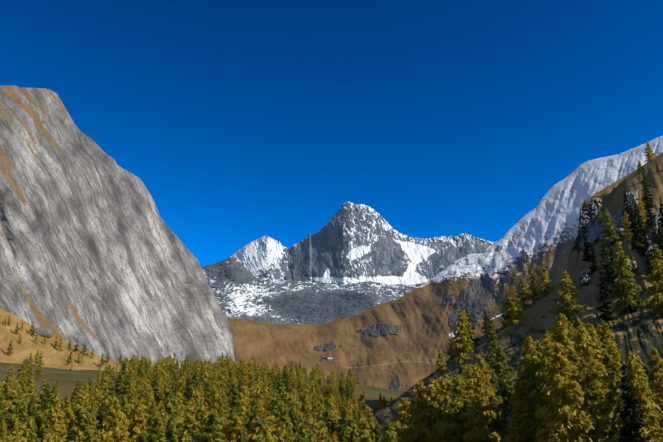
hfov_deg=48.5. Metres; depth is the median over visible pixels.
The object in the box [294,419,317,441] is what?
larch
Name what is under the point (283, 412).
larch
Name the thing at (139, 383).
larch
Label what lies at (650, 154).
larch
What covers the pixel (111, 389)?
larch
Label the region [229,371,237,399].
larch
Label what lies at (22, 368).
larch
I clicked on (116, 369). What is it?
larch
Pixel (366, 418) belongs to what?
larch
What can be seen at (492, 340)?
larch
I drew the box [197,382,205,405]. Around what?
larch
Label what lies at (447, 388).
larch
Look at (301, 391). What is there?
larch
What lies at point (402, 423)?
larch
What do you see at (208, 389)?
conifer tree
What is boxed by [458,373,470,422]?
larch
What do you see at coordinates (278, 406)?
larch
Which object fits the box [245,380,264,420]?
larch
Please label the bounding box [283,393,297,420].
larch
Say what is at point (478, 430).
larch
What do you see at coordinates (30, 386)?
larch
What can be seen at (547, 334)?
larch
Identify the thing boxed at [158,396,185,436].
larch
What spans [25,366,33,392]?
larch
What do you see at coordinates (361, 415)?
larch
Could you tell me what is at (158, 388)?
larch
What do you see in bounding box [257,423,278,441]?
larch
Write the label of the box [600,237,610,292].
spruce
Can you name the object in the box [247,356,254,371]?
larch
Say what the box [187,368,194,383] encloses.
larch
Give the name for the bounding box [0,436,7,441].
larch
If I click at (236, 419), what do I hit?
larch
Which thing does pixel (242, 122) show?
sky
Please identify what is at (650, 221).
spruce
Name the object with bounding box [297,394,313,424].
larch
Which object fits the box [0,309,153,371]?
meadow slope
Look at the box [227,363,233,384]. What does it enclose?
larch
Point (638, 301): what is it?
conifer tree
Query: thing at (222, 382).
larch
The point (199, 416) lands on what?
larch
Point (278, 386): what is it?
larch
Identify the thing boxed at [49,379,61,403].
larch
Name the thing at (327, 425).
spruce
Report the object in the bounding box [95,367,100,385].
larch
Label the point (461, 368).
larch
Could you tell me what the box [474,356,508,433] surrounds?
larch
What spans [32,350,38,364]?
larch
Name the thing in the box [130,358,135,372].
larch
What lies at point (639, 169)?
larch
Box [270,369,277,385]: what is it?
larch
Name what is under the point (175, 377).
larch
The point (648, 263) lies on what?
spruce
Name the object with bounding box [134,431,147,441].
larch
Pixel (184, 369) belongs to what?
larch
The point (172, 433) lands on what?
larch
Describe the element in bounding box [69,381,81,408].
larch
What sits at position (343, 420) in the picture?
larch
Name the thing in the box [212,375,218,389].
larch
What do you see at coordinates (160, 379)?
larch
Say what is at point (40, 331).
boulder
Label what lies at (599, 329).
larch
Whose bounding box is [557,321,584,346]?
larch
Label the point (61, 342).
larch
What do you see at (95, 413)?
larch
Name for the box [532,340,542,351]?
larch
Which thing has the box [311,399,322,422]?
larch
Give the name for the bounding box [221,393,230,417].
larch
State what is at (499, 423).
larch
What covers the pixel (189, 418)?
larch
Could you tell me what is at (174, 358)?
larch
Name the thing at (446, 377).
larch
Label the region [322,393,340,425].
larch
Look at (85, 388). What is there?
larch
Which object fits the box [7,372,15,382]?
larch
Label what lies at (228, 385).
larch
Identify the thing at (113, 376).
larch
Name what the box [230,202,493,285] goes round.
grossglockner mountain
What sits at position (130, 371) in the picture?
larch
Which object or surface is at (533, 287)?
larch
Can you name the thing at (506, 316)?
larch
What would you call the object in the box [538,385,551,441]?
larch
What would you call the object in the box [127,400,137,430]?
larch
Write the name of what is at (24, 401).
larch
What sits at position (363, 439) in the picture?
larch
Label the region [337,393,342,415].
larch
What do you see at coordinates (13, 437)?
larch
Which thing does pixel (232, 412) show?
larch
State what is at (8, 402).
larch
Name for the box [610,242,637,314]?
conifer tree
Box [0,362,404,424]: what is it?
ground
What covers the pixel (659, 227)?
spruce
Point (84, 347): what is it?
larch
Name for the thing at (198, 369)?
larch
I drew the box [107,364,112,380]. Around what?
larch
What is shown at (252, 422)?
larch
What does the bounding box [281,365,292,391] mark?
larch
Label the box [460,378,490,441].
larch
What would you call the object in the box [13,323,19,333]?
larch
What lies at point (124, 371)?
larch
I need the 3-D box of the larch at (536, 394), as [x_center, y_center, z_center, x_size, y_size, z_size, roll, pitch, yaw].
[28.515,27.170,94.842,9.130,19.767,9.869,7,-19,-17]
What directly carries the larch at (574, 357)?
on the ground
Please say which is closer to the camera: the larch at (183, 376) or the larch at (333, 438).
the larch at (333, 438)
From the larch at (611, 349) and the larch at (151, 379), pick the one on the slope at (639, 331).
the larch at (611, 349)
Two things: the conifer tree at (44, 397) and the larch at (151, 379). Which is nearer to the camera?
the conifer tree at (44, 397)
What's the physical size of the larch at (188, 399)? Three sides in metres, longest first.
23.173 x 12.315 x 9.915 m
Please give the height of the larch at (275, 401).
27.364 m
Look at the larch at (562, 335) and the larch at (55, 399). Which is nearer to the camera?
the larch at (562, 335)
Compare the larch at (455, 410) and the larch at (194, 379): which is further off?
the larch at (194, 379)
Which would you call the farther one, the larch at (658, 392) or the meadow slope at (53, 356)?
the meadow slope at (53, 356)
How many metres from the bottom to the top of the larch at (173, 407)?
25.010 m
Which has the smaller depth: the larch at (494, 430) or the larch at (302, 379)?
the larch at (494, 430)
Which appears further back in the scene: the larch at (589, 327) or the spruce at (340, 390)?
the spruce at (340, 390)
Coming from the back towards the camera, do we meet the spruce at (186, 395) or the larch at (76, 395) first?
the spruce at (186, 395)
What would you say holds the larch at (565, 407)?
on the slope at (639, 331)
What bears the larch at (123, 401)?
on the ground
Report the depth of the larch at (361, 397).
547.38 m
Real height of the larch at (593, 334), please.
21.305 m
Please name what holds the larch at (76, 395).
on the ground
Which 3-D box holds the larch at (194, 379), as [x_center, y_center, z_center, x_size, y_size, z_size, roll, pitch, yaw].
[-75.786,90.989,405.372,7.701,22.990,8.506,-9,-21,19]
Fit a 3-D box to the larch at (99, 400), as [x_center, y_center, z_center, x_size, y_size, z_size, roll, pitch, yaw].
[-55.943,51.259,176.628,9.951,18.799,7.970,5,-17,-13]
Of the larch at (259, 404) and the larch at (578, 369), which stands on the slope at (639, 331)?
the larch at (578, 369)
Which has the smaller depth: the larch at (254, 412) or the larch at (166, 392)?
the larch at (254, 412)
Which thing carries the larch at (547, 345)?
on the ground
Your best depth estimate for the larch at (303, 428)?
123.70 m
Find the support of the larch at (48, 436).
on the ground
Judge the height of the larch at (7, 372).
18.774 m
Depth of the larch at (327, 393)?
431.29 m
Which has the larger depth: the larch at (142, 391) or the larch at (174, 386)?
the larch at (174, 386)
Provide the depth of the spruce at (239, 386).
354.29 m
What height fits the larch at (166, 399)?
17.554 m
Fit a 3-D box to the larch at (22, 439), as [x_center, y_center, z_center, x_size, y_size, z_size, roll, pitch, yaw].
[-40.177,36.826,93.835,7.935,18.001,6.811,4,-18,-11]
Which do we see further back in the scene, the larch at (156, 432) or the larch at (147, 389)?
the larch at (147, 389)
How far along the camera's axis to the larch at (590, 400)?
85.20 m
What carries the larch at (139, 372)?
on the ground
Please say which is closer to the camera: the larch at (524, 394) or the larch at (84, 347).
the larch at (524, 394)
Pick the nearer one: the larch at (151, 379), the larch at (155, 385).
the larch at (155, 385)
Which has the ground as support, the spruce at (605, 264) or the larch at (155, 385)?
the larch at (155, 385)
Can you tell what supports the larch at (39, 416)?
on the ground
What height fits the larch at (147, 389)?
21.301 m
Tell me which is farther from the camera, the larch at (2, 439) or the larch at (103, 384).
the larch at (103, 384)
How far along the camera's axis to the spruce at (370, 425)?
263.95 m
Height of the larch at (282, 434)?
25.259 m
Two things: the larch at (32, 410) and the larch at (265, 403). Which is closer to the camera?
the larch at (32, 410)
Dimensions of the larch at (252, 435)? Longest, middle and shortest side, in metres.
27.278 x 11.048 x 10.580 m
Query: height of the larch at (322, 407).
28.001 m
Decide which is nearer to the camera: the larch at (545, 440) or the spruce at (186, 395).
the larch at (545, 440)
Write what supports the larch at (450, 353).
on the slope at (639, 331)
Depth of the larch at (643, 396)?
75.24 m
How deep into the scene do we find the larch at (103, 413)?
156.62 m
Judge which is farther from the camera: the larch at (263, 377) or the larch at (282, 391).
the larch at (263, 377)
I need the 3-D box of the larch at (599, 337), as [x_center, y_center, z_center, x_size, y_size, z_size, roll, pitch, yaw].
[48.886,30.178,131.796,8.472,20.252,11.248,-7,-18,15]
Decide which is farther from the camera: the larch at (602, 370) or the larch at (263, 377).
the larch at (263, 377)
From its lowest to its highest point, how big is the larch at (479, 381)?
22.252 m
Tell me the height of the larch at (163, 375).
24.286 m
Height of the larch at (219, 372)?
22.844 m
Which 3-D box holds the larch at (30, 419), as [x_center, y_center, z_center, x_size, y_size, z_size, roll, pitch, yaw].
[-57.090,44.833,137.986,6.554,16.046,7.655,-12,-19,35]
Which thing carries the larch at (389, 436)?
on the ground
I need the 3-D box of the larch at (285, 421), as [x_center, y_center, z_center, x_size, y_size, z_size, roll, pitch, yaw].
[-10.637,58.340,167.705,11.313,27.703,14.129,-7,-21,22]
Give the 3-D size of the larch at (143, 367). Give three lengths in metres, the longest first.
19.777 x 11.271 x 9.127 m
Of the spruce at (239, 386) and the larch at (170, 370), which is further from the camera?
the larch at (170, 370)
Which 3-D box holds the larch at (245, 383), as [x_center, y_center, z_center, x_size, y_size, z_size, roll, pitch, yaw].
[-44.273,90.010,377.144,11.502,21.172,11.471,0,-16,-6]
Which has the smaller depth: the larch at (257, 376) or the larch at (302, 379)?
the larch at (302, 379)
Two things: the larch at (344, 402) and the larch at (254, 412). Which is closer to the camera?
the larch at (254, 412)
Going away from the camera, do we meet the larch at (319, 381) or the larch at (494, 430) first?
the larch at (494, 430)
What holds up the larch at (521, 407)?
on the ground
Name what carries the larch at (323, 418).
on the ground
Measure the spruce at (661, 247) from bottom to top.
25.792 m
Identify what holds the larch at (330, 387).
on the ground
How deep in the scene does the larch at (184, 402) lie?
202.35 m
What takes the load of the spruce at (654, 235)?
on the slope at (639, 331)
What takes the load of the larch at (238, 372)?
on the ground
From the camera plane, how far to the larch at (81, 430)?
118.99 m
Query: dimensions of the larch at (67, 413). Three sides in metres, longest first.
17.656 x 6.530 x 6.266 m
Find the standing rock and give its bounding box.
[517,352,523,371]
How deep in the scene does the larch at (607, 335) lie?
179.93 m
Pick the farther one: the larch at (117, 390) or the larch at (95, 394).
the larch at (117, 390)
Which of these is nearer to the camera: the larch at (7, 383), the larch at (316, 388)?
the larch at (7, 383)
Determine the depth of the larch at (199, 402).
167.76 m
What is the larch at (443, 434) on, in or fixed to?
on the ground
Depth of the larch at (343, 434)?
221.42 m
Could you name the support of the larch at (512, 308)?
on the slope at (639, 331)
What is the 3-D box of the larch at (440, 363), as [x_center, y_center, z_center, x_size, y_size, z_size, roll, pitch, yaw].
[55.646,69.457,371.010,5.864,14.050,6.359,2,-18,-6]
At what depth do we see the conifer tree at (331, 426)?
243.28 m
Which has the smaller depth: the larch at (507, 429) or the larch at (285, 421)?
the larch at (507, 429)
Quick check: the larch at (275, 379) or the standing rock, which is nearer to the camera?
the standing rock
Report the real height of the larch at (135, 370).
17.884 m
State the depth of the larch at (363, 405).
427.19 m
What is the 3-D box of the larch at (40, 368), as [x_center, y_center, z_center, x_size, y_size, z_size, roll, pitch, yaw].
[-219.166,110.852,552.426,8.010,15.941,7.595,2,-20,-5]
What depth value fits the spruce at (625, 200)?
417.42 m
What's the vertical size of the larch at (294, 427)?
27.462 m
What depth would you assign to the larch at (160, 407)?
218.59 m
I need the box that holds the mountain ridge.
[227,136,662,390]
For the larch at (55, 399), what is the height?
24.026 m
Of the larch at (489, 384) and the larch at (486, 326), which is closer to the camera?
the larch at (489, 384)
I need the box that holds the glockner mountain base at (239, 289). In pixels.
[201,257,425,323]
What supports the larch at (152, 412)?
on the ground
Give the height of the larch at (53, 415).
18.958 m
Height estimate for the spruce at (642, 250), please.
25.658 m
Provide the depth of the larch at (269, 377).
612.12 m
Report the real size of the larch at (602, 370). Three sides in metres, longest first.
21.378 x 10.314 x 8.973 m
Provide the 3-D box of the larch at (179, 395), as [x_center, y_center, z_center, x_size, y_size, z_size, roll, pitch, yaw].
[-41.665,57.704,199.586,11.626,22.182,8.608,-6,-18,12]
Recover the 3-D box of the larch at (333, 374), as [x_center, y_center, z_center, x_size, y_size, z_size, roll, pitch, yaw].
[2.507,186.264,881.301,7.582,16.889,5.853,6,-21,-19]
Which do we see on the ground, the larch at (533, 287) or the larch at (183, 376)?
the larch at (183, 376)
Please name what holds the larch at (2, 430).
on the ground
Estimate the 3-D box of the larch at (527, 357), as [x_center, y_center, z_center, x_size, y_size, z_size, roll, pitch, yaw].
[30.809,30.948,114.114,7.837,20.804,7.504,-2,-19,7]
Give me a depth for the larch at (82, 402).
185.23 m
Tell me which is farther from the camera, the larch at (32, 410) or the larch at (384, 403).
the larch at (384, 403)
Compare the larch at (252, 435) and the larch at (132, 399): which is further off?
the larch at (132, 399)
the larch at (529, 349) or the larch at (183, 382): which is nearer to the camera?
the larch at (529, 349)
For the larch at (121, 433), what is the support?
on the ground
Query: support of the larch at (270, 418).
on the ground
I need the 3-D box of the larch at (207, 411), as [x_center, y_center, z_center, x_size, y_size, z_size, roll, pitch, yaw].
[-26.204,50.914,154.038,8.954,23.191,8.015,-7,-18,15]
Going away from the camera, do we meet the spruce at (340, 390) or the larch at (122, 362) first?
the spruce at (340, 390)
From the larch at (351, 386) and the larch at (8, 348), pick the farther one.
the larch at (8, 348)
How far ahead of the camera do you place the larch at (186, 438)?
95.22 m
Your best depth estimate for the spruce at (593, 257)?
366.72 m
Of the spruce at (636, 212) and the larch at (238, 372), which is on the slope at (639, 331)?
the spruce at (636, 212)
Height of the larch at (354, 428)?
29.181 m
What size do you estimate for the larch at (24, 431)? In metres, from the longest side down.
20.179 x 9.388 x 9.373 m
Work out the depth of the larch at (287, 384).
574.55 m
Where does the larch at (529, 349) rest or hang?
on the ground
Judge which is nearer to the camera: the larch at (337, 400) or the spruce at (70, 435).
the spruce at (70, 435)
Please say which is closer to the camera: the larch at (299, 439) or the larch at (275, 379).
the larch at (299, 439)
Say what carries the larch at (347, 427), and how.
on the ground
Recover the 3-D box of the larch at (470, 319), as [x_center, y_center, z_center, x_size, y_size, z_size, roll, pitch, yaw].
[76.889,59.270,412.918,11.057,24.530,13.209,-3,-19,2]
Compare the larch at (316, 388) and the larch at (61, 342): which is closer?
the larch at (316, 388)
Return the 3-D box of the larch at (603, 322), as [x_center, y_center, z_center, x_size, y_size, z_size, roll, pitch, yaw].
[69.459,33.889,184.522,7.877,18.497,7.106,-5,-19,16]
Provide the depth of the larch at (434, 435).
126.86 m
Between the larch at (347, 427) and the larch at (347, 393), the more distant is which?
the larch at (347, 393)
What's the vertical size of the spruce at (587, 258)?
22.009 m
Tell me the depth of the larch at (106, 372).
492.14 m
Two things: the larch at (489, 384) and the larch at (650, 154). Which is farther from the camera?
the larch at (650, 154)
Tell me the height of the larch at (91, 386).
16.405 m
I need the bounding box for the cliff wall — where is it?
[0,85,234,370]
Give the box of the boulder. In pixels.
[33,327,51,337]
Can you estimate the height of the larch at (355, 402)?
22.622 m
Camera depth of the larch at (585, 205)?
544.33 m
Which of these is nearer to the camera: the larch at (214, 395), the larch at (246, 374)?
the larch at (214, 395)
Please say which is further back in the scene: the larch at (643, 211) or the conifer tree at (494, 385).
the larch at (643, 211)
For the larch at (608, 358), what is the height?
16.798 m
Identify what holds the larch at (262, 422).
on the ground
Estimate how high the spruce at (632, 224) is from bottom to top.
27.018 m
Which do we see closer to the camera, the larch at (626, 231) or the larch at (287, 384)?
the larch at (626, 231)
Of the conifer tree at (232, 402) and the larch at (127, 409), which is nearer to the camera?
the larch at (127, 409)
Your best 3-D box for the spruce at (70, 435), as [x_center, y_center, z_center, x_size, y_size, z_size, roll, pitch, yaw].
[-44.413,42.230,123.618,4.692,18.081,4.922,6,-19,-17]
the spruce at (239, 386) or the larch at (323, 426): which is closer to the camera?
the larch at (323, 426)
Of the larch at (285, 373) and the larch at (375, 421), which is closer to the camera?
the larch at (375, 421)
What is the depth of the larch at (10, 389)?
192.03 m
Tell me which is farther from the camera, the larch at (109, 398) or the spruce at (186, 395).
the spruce at (186, 395)
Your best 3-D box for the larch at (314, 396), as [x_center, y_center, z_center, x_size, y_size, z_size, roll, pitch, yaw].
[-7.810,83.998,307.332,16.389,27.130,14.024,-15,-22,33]
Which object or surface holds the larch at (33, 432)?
on the ground
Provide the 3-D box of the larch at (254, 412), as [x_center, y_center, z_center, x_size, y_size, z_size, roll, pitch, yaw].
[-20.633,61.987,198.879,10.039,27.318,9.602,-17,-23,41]
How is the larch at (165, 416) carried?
on the ground
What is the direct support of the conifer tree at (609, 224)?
on the slope at (639, 331)
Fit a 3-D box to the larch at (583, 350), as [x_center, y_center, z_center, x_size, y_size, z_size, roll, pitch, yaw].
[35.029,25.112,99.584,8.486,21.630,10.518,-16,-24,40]
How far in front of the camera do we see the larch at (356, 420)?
262.21 m
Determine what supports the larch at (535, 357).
on the ground
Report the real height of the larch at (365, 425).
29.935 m
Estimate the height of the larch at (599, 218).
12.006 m
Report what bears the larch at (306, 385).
on the ground
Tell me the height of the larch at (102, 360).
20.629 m
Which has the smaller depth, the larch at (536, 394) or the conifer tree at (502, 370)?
the larch at (536, 394)
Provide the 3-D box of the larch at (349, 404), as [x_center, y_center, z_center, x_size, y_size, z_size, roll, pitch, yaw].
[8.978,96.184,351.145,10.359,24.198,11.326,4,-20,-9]
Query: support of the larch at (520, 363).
on the ground
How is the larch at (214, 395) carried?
on the ground
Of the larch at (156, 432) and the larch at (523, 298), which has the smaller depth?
the larch at (156, 432)
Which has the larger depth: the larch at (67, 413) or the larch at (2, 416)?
the larch at (67, 413)
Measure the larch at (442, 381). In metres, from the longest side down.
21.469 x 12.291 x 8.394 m
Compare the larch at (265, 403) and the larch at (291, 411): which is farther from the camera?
the larch at (265, 403)
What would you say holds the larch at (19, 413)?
on the ground
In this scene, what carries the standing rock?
on the slope at (639, 331)
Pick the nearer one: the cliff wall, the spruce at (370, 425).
the spruce at (370, 425)
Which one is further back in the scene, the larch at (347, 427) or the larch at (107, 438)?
the larch at (347, 427)
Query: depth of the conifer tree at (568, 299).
270.86 m
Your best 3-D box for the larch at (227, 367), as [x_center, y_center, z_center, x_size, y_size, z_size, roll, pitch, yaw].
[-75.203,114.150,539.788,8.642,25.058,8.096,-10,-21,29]
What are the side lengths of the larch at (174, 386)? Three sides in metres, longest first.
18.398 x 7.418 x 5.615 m
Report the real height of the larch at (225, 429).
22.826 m
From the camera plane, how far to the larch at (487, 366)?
171.02 m
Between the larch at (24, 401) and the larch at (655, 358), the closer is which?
the larch at (655, 358)
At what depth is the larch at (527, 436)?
101.54 m
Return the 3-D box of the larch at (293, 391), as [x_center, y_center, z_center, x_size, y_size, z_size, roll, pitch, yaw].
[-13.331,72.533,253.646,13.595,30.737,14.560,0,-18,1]
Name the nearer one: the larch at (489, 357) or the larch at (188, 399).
the larch at (188, 399)
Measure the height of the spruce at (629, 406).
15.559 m
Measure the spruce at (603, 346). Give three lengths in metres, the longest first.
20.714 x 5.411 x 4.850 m
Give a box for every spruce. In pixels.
[65,418,73,441]
[184,379,189,404]
[237,379,242,407]
[325,420,330,435]
[337,378,343,410]
[367,416,372,437]
[582,226,590,262]
[588,238,598,274]
[596,261,612,321]
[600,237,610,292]
[600,332,608,364]
[608,244,617,298]
[617,363,649,441]
[623,189,629,223]
[623,279,637,313]
[628,202,641,249]
[634,203,641,238]
[636,209,649,255]
[641,167,653,208]
[643,182,656,228]
[646,246,652,277]
[648,225,658,278]
[655,223,662,279]
[657,197,662,238]
[657,233,662,290]
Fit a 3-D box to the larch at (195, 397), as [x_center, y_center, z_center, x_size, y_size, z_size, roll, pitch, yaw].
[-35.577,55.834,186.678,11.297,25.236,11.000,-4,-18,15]
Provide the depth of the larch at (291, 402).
240.67 m
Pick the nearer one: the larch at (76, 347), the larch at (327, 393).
the larch at (327, 393)
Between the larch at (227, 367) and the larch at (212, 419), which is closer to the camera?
the larch at (212, 419)
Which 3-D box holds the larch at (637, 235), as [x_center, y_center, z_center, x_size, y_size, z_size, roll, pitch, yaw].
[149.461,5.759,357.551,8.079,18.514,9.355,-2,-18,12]
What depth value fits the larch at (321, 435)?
164.22 m
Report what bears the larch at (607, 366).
on the slope at (639, 331)
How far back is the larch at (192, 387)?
286.17 m
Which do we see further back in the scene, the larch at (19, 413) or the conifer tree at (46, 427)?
the larch at (19, 413)
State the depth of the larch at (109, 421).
130.23 m
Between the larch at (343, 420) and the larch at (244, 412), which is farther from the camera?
the larch at (244, 412)
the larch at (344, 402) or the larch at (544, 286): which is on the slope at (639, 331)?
the larch at (544, 286)
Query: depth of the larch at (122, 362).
607.53 m
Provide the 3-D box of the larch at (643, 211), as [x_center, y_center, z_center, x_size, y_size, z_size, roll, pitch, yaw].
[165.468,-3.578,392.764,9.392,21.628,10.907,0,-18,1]
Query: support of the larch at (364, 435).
on the ground
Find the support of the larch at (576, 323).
on the ground
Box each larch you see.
[0,392,10,437]
[0,419,6,437]
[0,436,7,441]
[1,364,15,387]
[1,377,10,402]
[2,383,14,411]
[4,385,27,438]
[5,395,20,427]
[5,421,21,441]
[7,340,12,355]
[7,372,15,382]
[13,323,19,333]
[16,360,26,382]
[16,371,30,406]
[16,421,35,441]
[16,437,26,441]
[21,396,36,436]
[23,375,37,408]
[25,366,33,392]
[26,416,36,434]
[26,424,41,441]
[29,379,46,415]
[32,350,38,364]
[32,411,44,436]
[33,358,43,378]
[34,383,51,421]
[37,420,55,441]
[40,404,65,441]
[43,393,66,441]
[43,432,53,441]
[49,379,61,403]
[57,335,63,350]
[58,395,74,439]
[67,409,98,441]
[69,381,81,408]
[69,392,78,418]
[71,389,87,424]
[72,405,94,438]
[74,338,79,352]
[74,383,90,417]
[80,341,87,354]
[86,375,94,400]
[87,388,103,412]
[90,405,102,429]
[90,414,100,438]
[92,395,104,414]
[94,396,122,441]
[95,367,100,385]
[96,386,116,424]
[98,352,104,367]
[98,376,110,402]
[98,402,111,437]
[99,395,111,429]
[101,433,113,441]
[102,366,109,388]
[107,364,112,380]
[110,413,129,441]
[111,365,115,380]
[113,363,118,378]
[114,373,124,396]
[115,360,126,380]
[117,374,130,398]
[118,359,127,377]
[120,395,128,414]
[122,404,130,430]
[127,362,135,386]
[127,386,138,410]
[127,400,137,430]
[127,403,151,441]
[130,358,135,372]
[132,365,136,379]
[133,378,143,402]
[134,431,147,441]
[135,364,143,379]
[138,361,145,380]
[138,389,144,401]
[140,385,153,415]
[141,375,147,387]
[143,399,160,437]
[145,362,150,378]
[146,414,165,441]
[147,371,153,386]
[150,373,161,411]
[153,379,164,406]
[155,369,163,399]
[156,400,164,418]
[158,360,169,388]
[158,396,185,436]
[160,413,170,441]
[161,395,183,433]
[162,385,171,408]
[162,413,182,441]
[163,389,172,413]
[166,363,173,386]
[170,364,177,381]
[171,380,177,392]
[172,372,178,389]
[173,352,176,367]
[175,393,187,424]
[176,372,187,394]
[176,406,196,441]
[177,363,187,386]
[179,378,185,403]
[181,433,191,441]
[182,397,187,414]
[184,391,201,416]
[186,390,202,408]
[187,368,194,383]
[187,407,206,441]
[189,366,197,397]
[189,383,195,397]
[191,399,206,425]
[196,361,200,381]
[196,409,223,441]
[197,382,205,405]
[200,364,216,401]
[200,408,215,439]
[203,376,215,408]
[208,389,217,414]
[211,362,219,380]
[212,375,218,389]
[212,395,228,437]
[215,367,222,390]
[216,417,226,439]
[217,368,228,392]
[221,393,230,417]
[221,409,237,438]
[221,420,233,440]
[224,414,243,441]
[225,360,232,385]
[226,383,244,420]
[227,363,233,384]
[227,379,232,396]
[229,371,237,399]
[234,426,248,441]
[235,365,244,388]
[238,386,249,421]
[239,395,248,423]
[242,363,249,376]
[242,376,251,407]
[244,400,259,432]
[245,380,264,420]
[245,398,265,421]
[246,368,255,402]
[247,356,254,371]
[247,419,255,439]
[248,406,267,441]
[254,362,259,380]
[256,413,277,441]
[256,418,266,439]
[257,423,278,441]
[259,362,270,389]
[259,383,272,414]
[265,368,272,390]
[267,392,279,415]
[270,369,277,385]
[270,421,291,441]
[272,374,278,390]
[272,402,285,423]
[274,409,293,441]
[275,374,283,397]
[275,400,288,416]
[278,383,285,400]
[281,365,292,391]
[281,415,292,441]
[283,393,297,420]
[284,397,300,417]
[286,376,289,392]
[287,407,295,433]
[288,386,300,414]
[290,415,299,435]
[291,367,296,388]
[293,422,309,441]
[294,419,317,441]
[294,433,304,441]
[297,374,308,394]
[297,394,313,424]
[299,386,303,400]
[299,409,312,427]
[304,380,311,398]
[309,389,319,408]
[310,374,319,393]
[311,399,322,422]
[312,381,320,396]
[315,428,328,441]
[316,395,325,421]
[316,422,329,439]
[317,376,322,392]
[320,408,333,422]
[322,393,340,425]
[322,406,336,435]
[323,386,329,405]
[328,378,333,391]
[329,434,337,441]
[330,390,340,418]
[331,370,335,381]
[333,388,341,416]
[335,409,352,441]
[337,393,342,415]
[337,427,348,441]
[340,394,346,413]
[343,381,351,407]
[344,418,352,437]
[345,423,359,441]
[346,397,354,412]
[347,377,356,399]
[352,394,360,418]
[353,413,359,432]
[358,390,364,409]
[358,409,364,427]
[358,420,370,439]
[359,397,365,418]
[360,430,367,441]
[360,436,369,441]
[363,407,374,427]
[369,424,381,441]
[371,417,380,428]
[379,420,397,441]
[381,396,387,407]
[392,398,416,441]
[402,382,431,441]
[415,378,446,441]
[425,394,448,441]
[436,345,446,370]
[437,376,446,398]
[437,390,457,441]
[438,374,482,441]
[443,373,452,391]
[444,385,454,400]
[447,334,456,359]
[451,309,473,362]
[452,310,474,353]
[457,363,463,376]
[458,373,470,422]
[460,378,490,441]
[462,364,498,433]
[462,366,493,431]
[463,366,503,441]
[463,396,491,441]
[464,306,480,344]
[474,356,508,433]
[481,308,489,338]
[481,377,505,431]
[483,384,502,437]
[484,395,508,441]
[485,347,495,369]
[485,363,509,427]
[486,318,500,358]
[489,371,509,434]
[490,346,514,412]
[490,347,513,392]
[501,294,511,325]
[503,286,528,327]
[503,370,531,441]
[505,368,522,434]
[511,340,527,412]
[511,369,529,437]
[512,336,535,435]
[513,354,534,427]
[516,280,531,309]
[516,371,541,441]
[519,350,541,413]
[519,356,551,440]
[524,269,539,303]
[525,313,577,419]
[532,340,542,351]
[535,342,594,441]
[537,262,554,297]
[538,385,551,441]
[539,336,550,352]
[539,342,552,369]
[542,330,553,342]
[542,396,554,441]
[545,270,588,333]
[546,371,588,441]
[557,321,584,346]
[568,351,580,382]
[571,315,581,341]
[572,327,604,370]
[573,357,610,441]
[577,366,601,398]
[583,200,588,210]
[584,322,602,341]
[584,365,619,427]
[588,331,606,363]
[589,360,645,441]
[596,324,609,344]
[596,333,607,354]
[597,208,602,224]
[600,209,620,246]
[601,320,624,364]
[603,323,620,357]
[603,353,616,373]
[603,362,618,425]
[605,343,625,375]
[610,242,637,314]
[612,354,662,441]
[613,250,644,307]
[622,211,632,241]
[627,204,634,233]
[627,352,657,437]
[631,216,647,248]
[636,195,648,228]
[637,160,644,173]
[644,140,654,161]
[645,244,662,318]
[646,347,661,406]
[649,359,662,437]
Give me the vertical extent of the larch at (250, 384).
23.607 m
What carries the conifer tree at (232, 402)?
on the ground
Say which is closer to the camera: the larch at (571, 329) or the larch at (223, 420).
the larch at (571, 329)
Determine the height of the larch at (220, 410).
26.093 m
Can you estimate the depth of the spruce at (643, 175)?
434.43 m
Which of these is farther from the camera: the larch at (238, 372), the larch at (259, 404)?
the larch at (238, 372)
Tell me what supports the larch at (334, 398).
on the ground
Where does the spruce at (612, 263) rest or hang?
on the slope at (639, 331)
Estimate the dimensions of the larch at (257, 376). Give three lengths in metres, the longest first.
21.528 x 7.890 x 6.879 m
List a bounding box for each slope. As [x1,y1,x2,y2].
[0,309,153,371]
[371,152,662,438]
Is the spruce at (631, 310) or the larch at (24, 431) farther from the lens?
the spruce at (631, 310)
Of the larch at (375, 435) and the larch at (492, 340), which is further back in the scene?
the larch at (492, 340)
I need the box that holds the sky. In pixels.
[0,0,662,265]
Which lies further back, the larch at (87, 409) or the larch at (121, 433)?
the larch at (87, 409)
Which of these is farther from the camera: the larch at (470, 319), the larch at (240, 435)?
the larch at (470, 319)
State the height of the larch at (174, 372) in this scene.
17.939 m
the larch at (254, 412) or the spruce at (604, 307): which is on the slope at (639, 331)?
the spruce at (604, 307)
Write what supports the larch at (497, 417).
on the ground
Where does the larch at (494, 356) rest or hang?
on the ground
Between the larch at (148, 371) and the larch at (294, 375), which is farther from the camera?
the larch at (148, 371)
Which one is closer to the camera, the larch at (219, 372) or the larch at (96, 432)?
the larch at (96, 432)
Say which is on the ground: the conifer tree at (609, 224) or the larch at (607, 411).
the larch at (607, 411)
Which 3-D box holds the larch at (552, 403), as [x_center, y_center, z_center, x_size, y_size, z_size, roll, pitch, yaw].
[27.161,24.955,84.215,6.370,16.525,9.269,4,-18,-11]
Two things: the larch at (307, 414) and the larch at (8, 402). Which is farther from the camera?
the larch at (307, 414)
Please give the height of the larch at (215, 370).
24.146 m
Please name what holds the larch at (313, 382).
on the ground
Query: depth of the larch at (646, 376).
100.45 m

